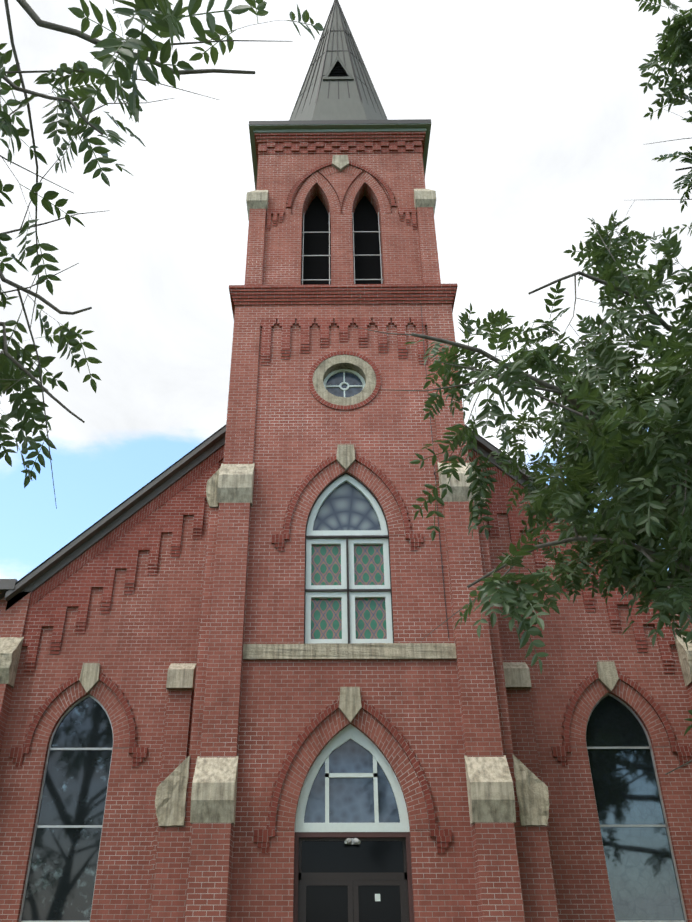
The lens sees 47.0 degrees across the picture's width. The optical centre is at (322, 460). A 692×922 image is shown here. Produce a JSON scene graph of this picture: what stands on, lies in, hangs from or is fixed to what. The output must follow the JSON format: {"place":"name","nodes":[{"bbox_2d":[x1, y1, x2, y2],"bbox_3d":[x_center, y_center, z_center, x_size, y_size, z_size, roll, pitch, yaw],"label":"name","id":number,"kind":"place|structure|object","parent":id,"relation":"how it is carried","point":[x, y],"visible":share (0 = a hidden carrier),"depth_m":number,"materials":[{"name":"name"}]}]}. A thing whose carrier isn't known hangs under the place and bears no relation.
{"place":"outdoors","nodes":[
{"label":"outdoors","id":0,"kind":"place"},
{"bbox_2d":[0,0,323,508],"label":"tree","id":1,"kind":"object","parent":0,"point":[168,19],"depth_m":6.02,"materials":[{"name":"green plant"}]},
{"bbox_2d":[289,0,387,120],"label":"spire","id":2,"kind":"structure","parent":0,"point":[352,95],"depth_m":27.05,"materials":[{"name":"grey metal"}]},
{"bbox_2d":[329,62,347,76],"bbox_3d":[0.523,-13.358,27.114,0.728,0.952,0.050,0,-31,1],"label":"spire vent","id":3,"kind":"object","parent":2,"relation":"in","point":[338,71],"visible":0.93,"depth_m":27.06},
{"bbox_2d":[286,161,396,211],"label":"brick arch molding","id":4,"kind":"structure","parent":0,"point":[373,174],"depth_m":22.71,"materials":[{"name":"red brick"}]},
{"bbox_2d":[29,445,655,607],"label":"gable rowlock wall","id":5,"kind":"structure","parent":0,"point":[98,547],"depth_m":18.52,"materials":[{"name":"red brick"}]},
{"bbox_2d":[245,153,440,284],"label":"belfry wall","id":6,"kind":"structure","parent":0,"point":[409,254],"depth_m":21.86,"materials":[{"name":"red brick"}]},
{"bbox_2d":[254,132,425,230],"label":"belfry wall corbels","id":7,"kind":"object","parent":6,"relation":"attached to","point":[339,142],"depth_m":23.55,"materials":[{"name":"red brick"}]},
{"bbox_2d":[249,123,430,189],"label":"cornice","id":8,"kind":"structure","parent":6,"relation":"attached to","point":[326,128],"depth_m":23.69,"materials":[{"name":"grey metal"}]},
{"bbox_2d":[249,119,430,181],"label":"cornice fascia trim","id":9,"kind":"structure","parent":8,"relation":"attached to","point":[404,121],"depth_m":23.67,"materials":[{"name":"grey metal"}]},
{"bbox_2d":[332,155,348,171],"bbox_3d":[0.513,-8.638,23.110,0.500,0.601,0.120,0,-31,1],"label":"keystone","id":10,"kind":"object","parent":6,"relation":"attached to","point":[340,163],"visible":0.82,"depth_m":23.07,"materials":[{"name":"beige stone"}]},
{"bbox_2d":[291,165,390,224],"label":"brick arches","id":11,"kind":"structure","parent":6,"relation":"attached to","point":[350,194],"depth_m":22.58,"materials":[{"name":"red brick"}]},
{"bbox_2d":[246,189,435,219],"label":"buttress caps","id":12,"kind":"object","parent":6,"relation":"attached to","point":[256,199],"visible":0.5,"depth_m":22.08,"materials":[{"name":"beige stone"}]},
{"bbox_2d":[301,212,382,284],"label":"belfry window frames","id":13,"kind":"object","parent":6,"relation":"in","point":[329,255],"visible":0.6,"depth_m":21.66,"materials":[{"name":"grey metal"}]},
{"bbox_2d":[0,0,691,580],"label":"sky","id":14,"kind":"structure","parent":0,"point":[536,109],"materials":[{"name":"white"}]},
{"bbox_2d":[275,460,429,829],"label":"brick arches","id":15,"kind":"structure","parent":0,"point":[331,725],"depth_m":14.52,"materials":[{"name":"red brick"}]},
{"bbox_2d":[354,0,691,774],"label":"tree","id":16,"kind":"object","parent":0,"point":[641,515],"depth_m":7.23,"materials":[{"name":"green plant"}]},
{"bbox_3d":[0.501,8.561,11.355,4.100,0.400,2.620,0,-31,1],"label":"door","id":17,"kind":"object","parent":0,"visible":0},
{"bbox_2d":[344,838,360,844],"bbox_3d":[0.511,6.546,13.706,0.278,0.108,0.156,0,-31,1],"label":"flood lamp","id":18,"kind":"object","parent":17,"relation":"attached to","point":[352,841],"visible":1,"depth_m":13.69,"materials":[{"name":"grey plastic"}]},
{"label":"ground","id":19,"kind":"structure","parent":0,"visible":0},
{"bbox_2d":[0,459,691,921],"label":"brick side walls","id":20,"kind":"structure","parent":19,"relation":"on","point":[140,639],"depth_m":16.16,"materials":[{"name":"red brick"}]},
{"bbox_2d":[0,425,605,599],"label":"roof","id":21,"kind":"structure","parent":20,"relation":"on","point":[2,595],"depth_m":18.44,"materials":[{"name":"grey metal"}]},
{"bbox_2d":[0,426,686,609],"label":"roof edge trim","id":22,"kind":"structure","parent":20,"relation":"attached to","point":[91,536],"depth_m":18.45,"materials":[{"name":"black metal"}]},
{"bbox_2d":[0,635,691,687],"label":"buttress caps","id":23,"kind":"object","parent":20,"relation":"attached to","point":[10,649],"visible":0.88,"depth_m":16.42,"materials":[{"name":"beige stone"}]},
{"bbox_2d":[22,460,675,674],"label":"gable wall corbels","id":24,"kind":"object","parent":20,"relation":"attached to","point":[50,608],"depth_m":17.84,"materials":[{"name":"red brick"}]},
{"bbox_2d":[79,661,618,693],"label":"keystones","id":25,"kind":"object","parent":20,"relation":"attached to","point":[608,678],"visible":0.85,"depth_m":16.53,"materials":[{"name":"beige stone"}]},
{"bbox_2d":[166,662,531,690],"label":"buttress caps","id":26,"kind":"object","parent":20,"relation":"attached to","point":[180,676],"visible":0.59,"depth_m":16.36,"materials":[{"name":"beige stone"}]},
{"bbox_2d":[30,679,669,747],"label":"window arches","id":27,"kind":"structure","parent":20,"relation":"attached to","point":[590,697],"depth_m":16.22,"materials":[{"name":"red brick"}]},
{"bbox_2d":[9,670,691,766],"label":"brick arch moldings","id":28,"kind":"structure","parent":20,"relation":"attached to","point":[684,753],"depth_m":16.07,"materials":[{"name":"red brick"}]},
{"bbox_2d":[21,695,684,920],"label":"side window glass","id":29,"kind":"object","parent":20,"relation":"attached to","point":[639,865],"visible":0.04,"depth_m":15.32,"materials":[{"name":"black"}]},
{"bbox_2d":[19,693,687,921],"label":"window frames","id":30,"kind":"structure","parent":20,"relation":"attached to","point":[101,826],"depth_m":15.28,"materials":[{"name":"grey metal"}]},
{"bbox_2d":[150,304,558,921],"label":"tower wall","id":31,"kind":"structure","parent":19,"relation":"on","point":[286,432],"depth_m":15.20,"materials":[{"name":"red brick"}]},
{"bbox_2d":[229,284,457,364],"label":"brick cornice","id":32,"kind":"structure","parent":31,"relation":"attached to","point":[338,294],"depth_m":19.87,"materials":[{"name":"red brick"}]},
{"bbox_2d":[313,355,375,405],"bbox_3d":[0.509,-1.829,18.847,1.507,1.508,0.328,0,-31,1],"label":"round window","id":33,"kind":"structure","parent":31,"relation":"in","point":[360,366],"depth_m":18.89,"materials":[{"name":"beige stone"}]},
{"bbox_2d":[323,369,365,396],"bbox_3d":[0.513,-1.772,18.945,1.040,1.040,0.060,0,-31,1],"label":"round window frame","id":34,"kind":"object","parent":33,"relation":"on","point":[358,375],"visible":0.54,"depth_m":19.00,"materials":[{"name":"white paint"}]},
{"bbox_2d":[336,444,361,722],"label":"keystones","id":35,"kind":"object","parent":31,"relation":"attached to","point":[350,706],"visible":0.85,"depth_m":14.85,"materials":[{"name":"beige stone"}]},
{"bbox_2d":[304,473,393,643],"bbox_3d":[0.512,1.961,16.579,1.758,3.863,0.100,0,-31,1],"label":"window frame","id":36,"kind":"object","parent":31,"relation":"attached to","point":[358,486],"visible":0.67,"depth_m":16.35,"materials":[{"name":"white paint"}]},
{"bbox_2d":[311,482,386,638],"bbox_3d":[0.512,1.988,16.610,1.760,3.910,0.001,0,-31,1],"label":"window glass","id":37,"kind":"object","parent":36,"relation":"attached to","point":[346,506],"visible":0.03,"depth_m":16.47,"materials":[{"name":"glass"}]},
{"bbox_2d":[243,643,456,659],"bbox_3d":[0.509,3.707,15.385,4.107,0.312,0.226,0,-31,1],"label":"window sill","id":38,"kind":"structure","parent":31,"relation":"attached to","point":[373,651],"depth_m":15.29,"materials":[{"name":"beige stone"}]},
{"bbox_2d":[253,351,451,852],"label":"brick arch moldings","id":39,"kind":"structure","parent":31,"relation":"attached to","point":[262,836],"depth_m":14.71,"materials":[{"name":"red brick"}]},
{"bbox_2d":[295,724,409,831],"bbox_3d":[0.512,5.697,14.358,2.000,1.830,0.090,0,-31,1],"label":"transom window frame","id":40,"kind":"object","parent":31,"relation":"attached to","point":[347,733],"visible":0.9,"depth_m":14.21,"materials":[{"name":"white wood"}]},
{"bbox_2d":[304,739,399,822],"bbox_3d":[0.512,5.702,14.384,2.000,1.810,0.001,0,-31,1],"label":"transom window glass","id":41,"kind":"object","parent":40,"relation":"in","point":[351,800],"depth_m":14.23,"materials":[{"name":"glass"}]},
{"bbox_2d":[155,467,549,825],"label":"buttress caps","id":42,"kind":"object","parent":31,"relation":"attached to","point":[531,791],"visible":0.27,"depth_m":13.98,"materials":[{"name":"stone"}]},
{"bbox_2d":[190,462,515,824],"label":"buttress caps","id":43,"kind":"object","parent":31,"relation":"attached to","point":[490,790],"visible":0.75,"depth_m":13.71,"materials":[{"name":"stone"}]},
{"bbox_2d":[293,832,413,921],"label":"door lining","id":44,"kind":"object","parent":31,"relation":"in","point":[405,835],"depth_m":13.77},
{"bbox_2d":[298,838,408,921],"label":"aluminium door","id":45,"kind":"structure","parent":44,"relation":"in","point":[352,881],"depth_m":13.56,"materials":[{"name":"black metal"}]},
{"bbox_2d":[301,841,403,921],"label":"door glass","id":46,"kind":"object","parent":45,"relation":"in","point":[326,903],"depth_m":13.66,"materials":[{"name":"black glass"}]},
{"bbox_2d":[375,894,379,900],"bbox_3d":[0.928,7.382,13.452,0.090,0.110,0.003,0,-31,1],"label":"door notice","id":47,"kind":"object","parent":46,"relation":"attached to","point":[377,897],"visible":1,"depth_m":13.45,"materials":[{"name":"white paper"}]},
{"bbox_2d":[421,308,448,637],"bbox_3d":[2.440,-0.229,17.642,0.032,8.550,0.090,0,-31,1],"label":"lightning cable rail","id":48,"kind":"object","parent":31,"relation":"attached to","point":[436,487],"visible":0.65,"depth_m":16.95,"materials":[{"name":"black metal"}]}
]}

